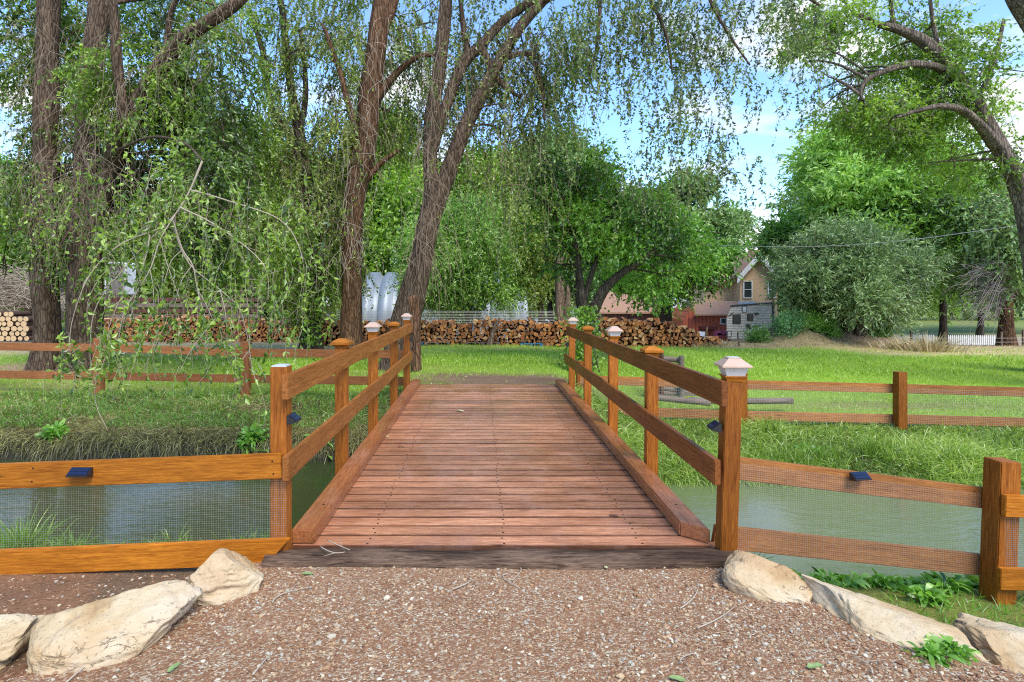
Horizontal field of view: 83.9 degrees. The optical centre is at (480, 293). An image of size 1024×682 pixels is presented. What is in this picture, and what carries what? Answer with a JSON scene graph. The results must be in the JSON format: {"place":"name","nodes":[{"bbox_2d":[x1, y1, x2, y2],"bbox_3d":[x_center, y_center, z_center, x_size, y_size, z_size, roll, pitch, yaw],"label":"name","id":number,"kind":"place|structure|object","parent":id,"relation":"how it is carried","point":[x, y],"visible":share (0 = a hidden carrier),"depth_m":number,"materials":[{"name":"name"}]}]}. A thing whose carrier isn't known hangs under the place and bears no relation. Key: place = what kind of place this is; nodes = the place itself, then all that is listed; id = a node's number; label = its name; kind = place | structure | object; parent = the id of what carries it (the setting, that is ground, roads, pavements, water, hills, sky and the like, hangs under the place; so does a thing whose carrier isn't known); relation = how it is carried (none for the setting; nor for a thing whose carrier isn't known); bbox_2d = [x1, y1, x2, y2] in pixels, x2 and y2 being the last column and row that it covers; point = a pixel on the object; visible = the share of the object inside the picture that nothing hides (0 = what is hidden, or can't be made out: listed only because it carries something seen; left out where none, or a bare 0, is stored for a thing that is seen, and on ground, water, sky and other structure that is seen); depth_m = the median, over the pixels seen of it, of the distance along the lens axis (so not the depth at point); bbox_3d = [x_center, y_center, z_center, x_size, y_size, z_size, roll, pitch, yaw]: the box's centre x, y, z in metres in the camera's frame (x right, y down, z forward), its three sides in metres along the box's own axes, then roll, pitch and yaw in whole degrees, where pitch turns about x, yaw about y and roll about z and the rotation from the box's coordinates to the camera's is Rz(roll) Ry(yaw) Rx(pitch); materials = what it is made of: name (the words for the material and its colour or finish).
{"place":"outdoors","nodes":[
{"label":"outdoors","id":0,"kind":"place"},
{"bbox_2d":[0,460,1023,585],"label":"creek water","id":1,"kind":"structure","parent":0,"point":[311,480],"depth_m":5.96,"materials":[{"name":"green liquid"}]},
{"bbox_2d":[0,324,1023,426],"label":"lawn","id":2,"kind":"structure","parent":0,"point":[474,378],"depth_m":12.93,"materials":[{"name":"plant"}]},
{"bbox_2d":[0,0,175,370],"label":"elm tree","id":3,"kind":"object","parent":2,"relation":"on","point":[46,313],"visible":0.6,"depth_m":13.31,"materials":[{"name":"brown plant"}]},
{"bbox_2d":[0,0,338,436],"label":"elm tree","id":4,"kind":"object","parent":2,"relation":"on","point":[184,209],"visible":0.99,"depth_m":11.94,"materials":[{"name":"green plant"}]},
{"bbox_2d":[0,337,402,397],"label":"rail fence","id":5,"kind":"object","parent":2,"relation":"on","point":[325,353],"visible":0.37,"depth_m":10.06,"materials":[{"name":"brown wood"}]},
{"bbox_2d":[104,314,299,341],"bbox_3d":[-11.984,1.612,25.221,9.765,1.420,1.062,0,0,0],"label":"firewood stack","id":6,"kind":"object","parent":2,"relation":"on","point":[260,335],"visible":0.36,"depth_m":24.81,"materials":[{"name":"brown wood"}]},
{"bbox_2d":[218,0,399,348],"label":"elm tree","id":7,"kind":"object","parent":2,"relation":"on","point":[294,135],"visible":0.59,"depth_m":16.10,"materials":[{"name":"green plant"}]},
{"bbox_2d":[290,0,449,359],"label":"elm tree","id":8,"kind":"object","parent":2,"relation":"on","point":[375,86],"visible":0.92,"depth_m":15.42,"materials":[{"name":"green plant"}]},
{"bbox_2d":[407,295,421,370],"bbox_3d":[-1.383,0.810,11.815,0.310,1.578,0.249,0,0,0],"label":"broken snag","id":9,"kind":"object","parent":2,"relation":"on","point":[413,301],"visible":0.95,"depth_m":11.72,"materials":[{"name":"brown wood"}]},
{"bbox_2d":[321,317,568,345],"bbox_3d":[-1.382,1.331,20.213,9.170,1.099,1.049,0,0,0],"label":"firewood stack","id":10,"kind":"object","parent":2,"relation":"on","point":[533,337],"visible":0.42,"depth_m":19.84,"materials":[{"name":"brown wood"}]},
{"bbox_2d":[486,317,499,345],"bbox_3d":[0.414,1.329,19.571,0.505,1.037,0.209,0,0,0],"label":"leaning dead post","id":11,"kind":"object","parent":2,"relation":"on","point":[490,340],"visible":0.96,"depth_m":19.51,"materials":[{"name":"beige wood"}]},
{"bbox_2d":[555,299,609,375],"bbox_3d":[2.371,1.352,13.000,1.305,2.484,1.712,0,0,16],"label":"climbing vine","id":12,"kind":"object","parent":2,"relation":"on","point":[579,345],"visible":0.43,"depth_m":12.85,"materials":[{"name":"green plant"}]},
{"bbox_2d":[512,134,737,368],"bbox_3d":[3.702,-0.999,15.007,5.979,6.100,4.217,0,0,0],"label":"cherry tree","id":13,"kind":"object","parent":2,"relation":"on","point":[596,236],"visible":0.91,"depth_m":14.22,"materials":[{"name":"green plant"}]},
{"bbox_2d":[378,0,893,370],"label":"elm tree","id":14,"kind":"object","parent":2,"relation":"on","point":[438,112],"visible":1,"depth_m":12.74,"materials":[{"name":"green plant"}]},
{"bbox_2d":[596,318,717,346],"bbox_3d":[6.199,1.384,20.225,4.239,1.076,1.012,0,0,0],"label":"firewood stack","id":15,"kind":"object","parent":2,"relation":"on","point":[630,336],"visible":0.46,"depth_m":19.83,"materials":[{"name":"brown wood"}]},
{"bbox_2d":[658,353,696,396],"bbox_3d":[3.716,1.566,10.863,1.165,0.892,0.224,0,0,0],"label":"log barrier","id":16,"kind":"object","parent":2,"relation":"on","point":[680,391],"visible":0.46,"depth_m":10.86,"materials":[{"name":"grey wood"}]},
{"bbox_2d":[658,394,710,405],"bbox_3d":[3.346,1.798,9.700,1.088,0.210,0.110,0,0,5],"label":"log","id":17,"kind":"object","parent":2,"relation":"on","point":[666,398],"visible":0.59,"depth_m":9.65,"materials":[{"name":"grey wood"}]},
{"bbox_2d":[691,397,793,403],"bbox_3d":[4.424,1.822,9.700,1.723,0.124,0.110,0,0,3],"label":"log","id":18,"kind":"object","parent":2,"relation":"on","point":[767,400],"visible":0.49,"depth_m":9.63,"materials":[{"name":"grey wood"}]},
{"bbox_2d":[740,318,775,342],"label":"mound weed","id":19,"kind":"object","parent":2,"relation":"on","point":[761,333],"visible":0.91,"depth_m":19.80,"materials":[{"name":"green plant"}]},
{"bbox_2d":[765,305,812,337],"bbox_3d":[10.708,0.999,19.886,1.601,1.280,1.468,0,0,0],"label":"mound weed","id":20,"kind":"object","parent":2,"relation":"on","point":[781,319],"visible":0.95,"depth_m":19.72,"materials":[{"name":"green plant"}]},
{"bbox_2d":[790,306,833,334],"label":"mound weed","id":21,"kind":"object","parent":2,"relation":"on","point":[816,322],"visible":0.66,"depth_m":19.81,"materials":[{"name":"green plant"}]},
{"bbox_2d":[814,315,845,338],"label":"mound weed","id":22,"kind":"object","parent":2,"relation":"on","point":[829,329],"visible":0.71,"depth_m":19.86,"materials":[{"name":"green plant"}]},
{"bbox_2d":[740,0,1023,281],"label":"cottonwood tree","id":23,"kind":"object","parent":2,"relation":"on","point":[923,109],"visible":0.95,"depth_m":13.56,"materials":[{"name":"green plant"}]},
{"bbox_2d":[860,337,914,350],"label":"dry bush","id":24,"kind":"object","parent":2,"relation":"on","point":[891,346],"visible":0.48,"depth_m":18.59,"materials":[{"name":"plant"}]},
{"bbox_2d":[879,330,972,353],"bbox_3d":[13.926,1.470,17.697,2.884,0.757,2.592,0,0,-37],"label":"dry bush","id":25,"kind":"object","parent":2,"relation":"on","point":[922,345],"visible":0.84,"depth_m":17.58,"materials":[{"name":"plant"}]},
{"bbox_2d":[1005,0,1023,32],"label":"cottonwood tree","id":26,"kind":"object","parent":2,"relation":"on","point":[1016,8],"visible":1,"depth_m":11.01,"materials":[{"name":"grey plant"}]},
{"bbox_2d":[0,389,1023,627],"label":"creek bank","id":27,"kind":"structure","parent":0,"point":[876,592],"depth_m":7.89,"materials":[{"name":"green plant"}]},
{"bbox_2d":[0,498,80,548],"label":"grass clump","id":28,"kind":"object","parent":27,"relation":"on","point":[18,537],"visible":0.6,"depth_m":3.79,"materials":[{"name":"green plant"}]},
{"bbox_2d":[34,418,75,441],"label":"bank weed","id":29,"kind":"object","parent":27,"relation":"on","point":[57,429],"visible":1,"depth_m":8.05,"materials":[{"name":"green plant"}]},
{"bbox_2d":[46,528,100,545],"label":"grass clump","id":30,"kind":"object","parent":27,"relation":"on","point":[66,542],"visible":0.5,"depth_m":3.72,"materials":[{"name":"green plant"}]},
{"bbox_2d":[152,521,198,541],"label":"grass clump","id":31,"kind":"object","parent":27,"relation":"on","point":[165,539],"visible":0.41,"depth_m":3.66,"materials":[{"name":"green plant"}]},
{"bbox_2d":[0,385,402,429],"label":"bank turf","id":32,"kind":"structure","parent":27,"relation":"on","point":[159,414],"depth_m":9.10,"materials":[{"name":"green plant"}]},
{"bbox_2d":[0,379,411,463],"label":"bank thatch","id":33,"kind":"object","parent":27,"relation":"on","point":[91,436],"visible":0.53,"depth_m":8.18,"materials":[{"name":"green plant"}]},
{"bbox_2d":[234,420,269,453],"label":"bank weed","id":34,"kind":"object","parent":27,"relation":"on","point":[251,435],"visible":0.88,"depth_m":7.89,"materials":[{"name":"green plant"}]},
{"bbox_2d":[270,322,741,550],"bbox_3d":[0.135,1.149,6.331,2.781,1.542,6.262,0,0,0],"label":"footbridge","id":35,"kind":"object","parent":27,"relation":"on","point":[559,464],"visible":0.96,"depth_m":4.36,"materials":[{"name":"brown wood"}]},
{"bbox_2d":[287,412,301,424],"bbox_3d":[-1.100,0.735,3.355,0.058,0.053,0.100,0,0,0],"label":"wedge light","id":36,"kind":"object","parent":35,"relation":"attached to","point":[293,417],"visible":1,"depth_m":3.31,"materials":[{"name":"blue plastic"}]},
{"bbox_2d":[364,322,381,334],"bbox_3d":[-1.178,0.377,6.220,0.165,0.136,0.165,0,0,0],"label":"post lamp","id":37,"kind":"object","parent":35,"relation":"on","point":[372,328],"visible":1,"depth_m":6.16,"materials":[{"name":"white plastic"}]},
{"bbox_2d":[605,326,623,338],"bbox_3d":[1.455,0.422,6.220,0.165,0.136,0.165,0,0,0],"label":"post lamp","id":38,"kind":"object","parent":35,"relation":"on","point":[613,332],"visible":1,"depth_m":6.17,"materials":[{"name":"white plastic"}]},
{"bbox_2d":[707,420,721,432],"bbox_3d":[1.368,0.778,3.343,0.058,0.053,0.100,0,0,6],"label":"wedge light","id":39,"kind":"object","parent":35,"relation":"attached to","point":[715,425],"visible":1,"depth_m":3.30,"materials":[{"name":"blue plastic"}]},
{"bbox_2d":[714,356,752,381],"bbox_3d":[1.485,0.441,3.355,0.169,0.139,0.169,0,0,6],"label":"post lamp","id":40,"kind":"object","parent":35,"relation":"on","point":[733,368],"visible":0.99,"depth_m":3.30,"materials":[{"name":"white plastic"}]},
{"bbox_2d":[567,381,1023,492],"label":"bank grass","id":41,"kind":"structure","parent":27,"relation":"on","point":[965,455],"depth_m":7.55,"materials":[{"name":"green plant"}]},
{"bbox_2d":[576,361,1023,429],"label":"rail fence","id":42,"kind":"object","parent":27,"relation":"on","point":[899,388],"visible":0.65,"depth_m":8.84,"materials":[{"name":"brown wood"}]},
{"bbox_2d":[811,566,867,589],"bbox_3d":[2.487,2.075,4.097,0.383,0.200,0.374,0,0,0],"label":"broadleaf weed","id":43,"kind":"object","parent":27,"relation":"on","point":[822,572],"visible":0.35,"depth_m":4.08,"materials":[{"name":"green plant"}]},
{"bbox_2d":[829,572,871,588],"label":"broadleaf weed","id":44,"kind":"object","parent":27,"relation":"on","point":[847,580],"visible":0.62,"depth_m":4.06,"materials":[{"name":"green plant"}]},
{"bbox_2d":[711,457,1023,604],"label":"rail fence","id":45,"kind":"object","parent":27,"relation":"on","point":[997,498],"visible":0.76,"depth_m":3.80,"materials":[{"name":"wood"}]},
{"bbox_2d":[849,471,871,480],"bbox_3d":[2.473,1.192,3.707,0.120,0.053,0.058,0,0,-10],"label":"wedge light","id":46,"kind":"object","parent":45,"relation":"attached to","point":[859,476],"visible":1,"depth_m":3.70,"materials":[{"name":"blue plastic"}]},
{"bbox_2d":[868,567,908,590],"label":"broadleaf weed","id":47,"kind":"object","parent":27,"relation":"on","point":[885,579],"visible":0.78,"depth_m":4.05,"materials":[{"name":"green plant"}]},
{"bbox_2d":[892,579,950,606],"bbox_3d":[3.002,2.056,3.894,0.350,0.175,0.364,0,0,-34],"label":"broadleaf weed","id":48,"kind":"object","parent":27,"relation":"on","point":[922,590],"visible":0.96,"depth_m":3.85,"materials":[{"name":"green plant"}]},
{"bbox_2d":[910,570,974,597],"bbox_3d":[3.282,2.049,4.025,0.441,0.204,0.341,0,0,0],"label":"broadleaf weed","id":49,"kind":"object","parent":27,"relation":"on","point":[961,583],"visible":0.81,"depth_m":3.98,"materials":[{"name":"green plant"}]},
{"bbox_2d":[0,297,1023,681],"bbox_3d":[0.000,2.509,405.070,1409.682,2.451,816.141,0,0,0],"label":"ground","id":50,"kind":"structure","parent":0,"point":[70,581],"depth_m":3.18,"materials":[{"name":"soil"}]},
{"bbox_2d":[0,254,64,314],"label":"brush pile","id":51,"kind":"object","parent":50,"relation":"on","point":[15,295],"visible":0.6,"depth_m":24.12,"materials":[{"name":"beige wood"}]},
{"bbox_2d":[0,139,67,310],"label":"background tree","id":52,"kind":"object","parent":50,"relation":"on","point":[9,261],"visible":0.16,"depth_m":40.44,"materials":[{"name":"green plant"}]},
{"bbox_2d":[106,262,123,313],"bbox_3d":[-18.806,-0.038,29.225,0.877,3.155,0.050,0,0,0],"label":"board screen","id":53,"kind":"object","parent":50,"relation":"on","point":[116,285],"visible":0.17,"depth_m":29.23,"materials":[{"name":"grey wood"}]},
{"bbox_2d":[105,262,135,294],"bbox_3d":[-19.323,-0.817,30.485,1.107,1.740,1.030,0,0,0],"label":"white van","id":54,"kind":"object","parent":50,"relation":"on","point":[133,277],"visible":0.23,"depth_m":30.47,"materials":[{"name":"paint"}]},
{"bbox_2d":[61,214,199,327],"bbox_3d":[-22.620,-1.315,35.553,10.110,8.932,9.088,0,0,0],"label":"background tree","id":55,"kind":"object","parent":50,"relation":"on","point":[171,288],"visible":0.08,"depth_m":34.26,"materials":[{"name":"green plant"}]},
{"bbox_2d":[0,452,289,574],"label":"rail fence","id":56,"kind":"object","parent":50,"relation":"on","point":[113,556],"visible":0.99,"depth_m":3.26,"materials":[{"name":"orange wood"}]},
{"bbox_2d":[65,467,92,476],"bbox_3d":[-2.282,1.019,3.232,0.120,0.053,0.058,0,0,0],"label":"wedge light","id":57,"kind":"object","parent":56,"relation":"attached to","point":[80,472],"visible":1,"depth_m":3.23,"materials":[{"name":"blue plastic"}]},
{"bbox_2d":[104,295,262,320],"bbox_3d":[-14.939,0.799,28.470,8.039,1.497,0.140,0,0,0],"label":"board fence","id":58,"kind":"object","parent":50,"relation":"on","point":[184,310],"visible":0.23,"depth_m":28.50,"materials":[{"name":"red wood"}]},
{"bbox_2d":[158,192,265,313],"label":"background tree","id":59,"kind":"object","parent":50,"relation":"on","point":[249,225],"depth_m":44.85,"materials":[{"name":"green plant"}]},
{"bbox_2d":[169,225,295,321],"bbox_3d":[-15.682,-0.838,37.914,10.377,8.519,10.208,0,0,0],"label":"background tree","id":60,"kind":"object","parent":50,"relation":"on","point":[192,294],"visible":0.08,"depth_m":35.26,"materials":[{"name":"green plant"}]},
{"bbox_2d":[250,149,334,267],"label":"background tree","id":61,"kind":"object","parent":50,"relation":"on","point":[277,201],"visible":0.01,"depth_m":50.56,"materials":[{"name":"green plant"}]},
{"bbox_2d":[289,149,399,312],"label":"background tree","id":62,"kind":"object","parent":50,"relation":"on","point":[337,249],"visible":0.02,"depth_m":54.52,"materials":[{"name":"green plant"}]},
{"bbox_2d":[337,94,463,277],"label":"background tree","id":63,"kind":"object","parent":50,"relation":"on","point":[390,208],"visible":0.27,"depth_m":51.14,"materials":[{"name":"green plant"}]},
{"bbox_2d":[280,310,554,328],"bbox_3d":[-2.489,1.021,22.334,10.778,0.786,0.083,0,0,0],"label":"field fence","id":64,"kind":"object","parent":50,"relation":"on","point":[529,314],"visible":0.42,"depth_m":22.30,"materials":[{"name":"metal"}]},
{"bbox_2d":[381,139,500,269],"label":"background tree","id":65,"kind":"object","parent":50,"relation":"on","point":[459,177],"visible":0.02,"depth_m":59.24,"materials":[{"name":"green plant"}]},
{"bbox_2d":[362,272,527,341],"bbox_3d":[-2.404,0.797,39.600,10.756,4.606,7.720,0,0,0],"label":"quonset hut","id":66,"kind":"object","parent":50,"relation":"on","point":[382,305],"visible":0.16,"depth_m":36.15,"materials":[{"name":"metal"}]},
{"bbox_2d":[378,185,544,338],"bbox_3d":[-0.894,-1.426,26.068,7.588,7.281,7.266,0,0,0],"label":"willow tree","id":67,"kind":"object","parent":50,"relation":"on","point":[497,294],"visible":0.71,"depth_m":24.75,"materials":[{"name":"green plant"}]},
{"bbox_2d":[456,144,540,273],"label":"background tree","id":68,"kind":"object","parent":50,"relation":"on","point":[477,186],"visible":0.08,"depth_m":58.62,"materials":[{"name":"green plant"}]},
{"bbox_2d":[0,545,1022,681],"bbox_3d":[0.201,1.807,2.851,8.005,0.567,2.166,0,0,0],"label":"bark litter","id":69,"kind":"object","parent":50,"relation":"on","point":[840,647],"visible":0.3,"depth_m":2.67,"materials":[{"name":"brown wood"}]},
{"bbox_2d":[0,613,44,669],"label":"boulder","id":70,"kind":"object","parent":69,"relation":"on","point":[15,630],"visible":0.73,"depth_m":2.49,"materials":[{"name":"stone"}]},
{"bbox_2d":[0,325,1023,358],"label":"dry grass","id":71,"kind":"structure","parent":50,"relation":"on","point":[873,346],"depth_m":19.51,"materials":[{"name":"plant"}]},
{"bbox_2d":[0,241,1023,321],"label":"wood","id":72,"kind":"object","parent":50,"relation":"on","point":[919,313],"visible":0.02,"depth_m":76.57,"materials":[{"name":"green plant"}]},
{"bbox_2d":[489,182,581,332],"bbox_3d":[2.487,-1.784,26.796,4.800,7.674,5.813,0,0,44],"label":"elm tree","id":73,"kind":"object","parent":50,"relation":"on","point":[544,278],"visible":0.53,"depth_m":25.81,"materials":[{"name":"green plant"}]},
{"bbox_2d":[505,121,604,323],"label":"background tree","id":74,"kind":"object","parent":50,"relation":"on","point":[549,304],"visible":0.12,"depth_m":60.41,"materials":[{"name":"green plant"}]},
{"bbox_2d":[555,236,569,323],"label":"dead tree","id":75,"kind":"object","parent":50,"relation":"on","point":[561,299],"visible":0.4,"depth_m":23.88,"materials":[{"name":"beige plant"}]},
{"bbox_2d":[549,151,643,302],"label":"background tree","id":76,"kind":"object","parent":50,"relation":"on","point":[594,285],"visible":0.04,"depth_m":56.90,"materials":[{"name":"green plant"}]},
{"bbox_2d":[595,180,759,332],"bbox_3d":[8.373,-1.508,25.369,7.370,7.417,6.792,0,0,-44],"label":"elm tree","id":77,"kind":"object","parent":50,"relation":"on","point":[700,233],"visible":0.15,"depth_m":24.41,"materials":[{"name":"green plant"}]},
{"bbox_2d":[672,302,737,340],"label":"red shed","id":78,"kind":"structure","parent":50,"relation":"on","point":[713,318],"depth_m":38.00,"materials":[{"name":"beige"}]},
{"bbox_2d":[652,160,759,297],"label":"background tree","id":79,"kind":"object","parent":50,"relation":"on","point":[731,219],"visible":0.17,"depth_m":59.80,"materials":[{"name":"green plant"}]},
{"bbox_2d":[682,250,777,321],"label":"brick house","id":80,"kind":"structure","parent":50,"relation":"on","point":[746,290],"depth_m":46.00,"materials":[{"name":"brown brick"}]},
{"bbox_2d":[743,281,752,297],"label":"window","id":81,"kind":"structure","parent":80,"relation":"in","point":[747,285],"depth_m":45.96,"materials":[{"name":"white paint"}]},
{"bbox_2d":[727,301,774,339],"bbox_3d":[16.220,1.756,34.140,3.937,2.610,2.520,0,0,0],"label":"travel trailer","id":82,"kind":"object","parent":50,"relation":"on","point":[741,314],"visible":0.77,"depth_m":33.00,"materials":[{"name":"white metal"}]},
{"bbox_2d":[758,209,961,340],"bbox_3d":[14.097,-0.517,21.525,6.284,5.517,9.441,0,0,40],"label":"juniper tree","id":83,"kind":"object","parent":50,"relation":"on","point":[864,288],"visible":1,"depth_m":19.69,"materials":[{"name":"green plant"}]},
{"bbox_2d":[736,93,1005,326],"bbox_3d":[23.613,-4.776,34.126,22.242,16.084,12.735,0,0,-42],"label":"locust tree","id":84,"kind":"object","parent":50,"relation":"on","point":[831,179],"visible":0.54,"depth_m":27.64,"materials":[{"name":"green plant"}]},
{"bbox_2d":[868,323,897,337],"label":"lilac bush","id":85,"kind":"object","parent":50,"relation":"on","point":[883,335],"visible":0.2,"depth_m":21.85,"materials":[{"name":"green plant"}]},
{"bbox_2d":[915,236,972,344],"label":"elm tree","id":86,"kind":"object","parent":50,"relation":"on","point":[943,327],"visible":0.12,"depth_m":30.80,"materials":[{"name":"green plant"}]},
{"bbox_2d":[892,334,995,344],"bbox_3d":[27.642,2.799,34.030,7.390,0.737,0.060,0,0,0],"label":"picket fence","id":87,"kind":"object","parent":50,"relation":"on","point":[976,338],"visible":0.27,"depth_m":34.00,"materials":[{"name":"white paint"}]},
{"bbox_2d":[920,171,1023,345],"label":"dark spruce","id":88,"kind":"object","parent":50,"relation":"on","point":[992,212],"visible":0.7,"depth_m":24.28,"materials":[{"name":"green plant"}]},
{"bbox_2d":[936,248,1022,343],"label":"dead branches","id":89,"kind":"object","parent":88,"relation":"hanging from","point":[990,290],"visible":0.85,"depth_m":23.44,"materials":[{"name":"wood"}]},
{"bbox_2d":[947,163,1002,335],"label":"background tree","id":90,"kind":"object","parent":50,"relation":"on","point":[980,331],"depth_m":47.78,"materials":[{"name":"green plant"}]},
{"bbox_2d":[953,612,1023,674],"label":"boulder","id":91,"kind":"object","parent":50,"relation":"on","point":[1000,644],"visible":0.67,"depth_m":2.64,"materials":[{"name":"stone"}]},
{"bbox_2d":[0,0,1023,289],"label":"sky","id":92,"kind":"structure","parent":0,"point":[759,143],"materials":[{"name":"blue"}]},
{"bbox_2d":[0,562,1023,681],"bbox_3d":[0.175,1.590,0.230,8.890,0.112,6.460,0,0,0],"label":"gravel path","id":93,"kind":"structure","parent":0,"point":[509,671],"depth_m":2.57,"materials":[{"name":"beige gravel"}]},
{"bbox_2d":[26,579,202,674],"bbox_3d":[-1.629,1.543,2.584,0.674,0.319,0.437,-5,20,-28],"label":"boulder","id":94,"kind":"object","parent":93,"relation":"on","point":[119,628],"visible":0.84,"depth_m":2.46,"materials":[{"name":"stone"}]},
{"bbox_2d":[188,548,263,605],"bbox_3d":[-1.318,1.474,2.957,0.362,0.278,0.296,6,-1,-11],"label":"boulder","id":95,"kind":"object","parent":93,"relation":"on","point":[220,576],"visible":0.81,"depth_m":2.88,"materials":[{"name":"stone"}]},
{"bbox_2d":[261,548,733,569],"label":"timber sill","id":96,"kind":"structure","parent":93,"relation":"on","point":[610,559],"depth_m":3.23,"materials":[{"name":"brown wood"}]},
{"bbox_2d":[722,550,812,603],"bbox_3d":[1.484,1.535,2.975,0.424,0.230,0.282,15,23,37],"label":"boulder","id":97,"kind":"object","parent":93,"relation":"on","point":[753,576],"visible":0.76,"depth_m":2.94,"materials":[{"name":"stone"}]},
{"bbox_2d":[800,574,990,664],"bbox_3d":[1.951,1.615,2.615,0.937,0.224,0.572,12,19,39],"label":"boulder","id":98,"kind":"object","parent":93,"relation":"on","point":[860,613],"visible":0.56,"depth_m":2.66,"materials":[{"name":"stone"}]},
{"bbox_2d":[897,634,962,669],"bbox_3d":[1.905,1.536,2.429,0.221,0.079,0.211,0,0,0],"label":"weed","id":99,"kind":"object","parent":93,"relation":"on","point":[932,652],"visible":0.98,"depth_m":2.41,"materials":[{"name":"green plant"}]},
{"bbox_2d":[924,632,981,665],"bbox_3d":[2.032,1.538,2.459,0.223,0.089,0.206,0,0,0],"label":"weed","id":100,"kind":"object","parent":93,"relation":"on","point":[965,651],"visible":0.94,"depth_m":2.43,"materials":[{"name":"green plant"}]},
{"bbox_2d":[597,292,659,332],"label":"old barn","id":101,"kind":"structure","parent":0,"point":[619,311],"depth_m":42.00,"materials":[{"name":"red wood"}]},
{"bbox_2d":[707,225,1015,246],"bbox_3d":[12.489,-2.023,19.001,13.692,0.913,0.016,0,0,0],"label":"power line","id":102,"kind":"object","parent":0,"point":[858,244],"visible":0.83,"depth_m":18.99,"materials":[{"name":"grey metal"}]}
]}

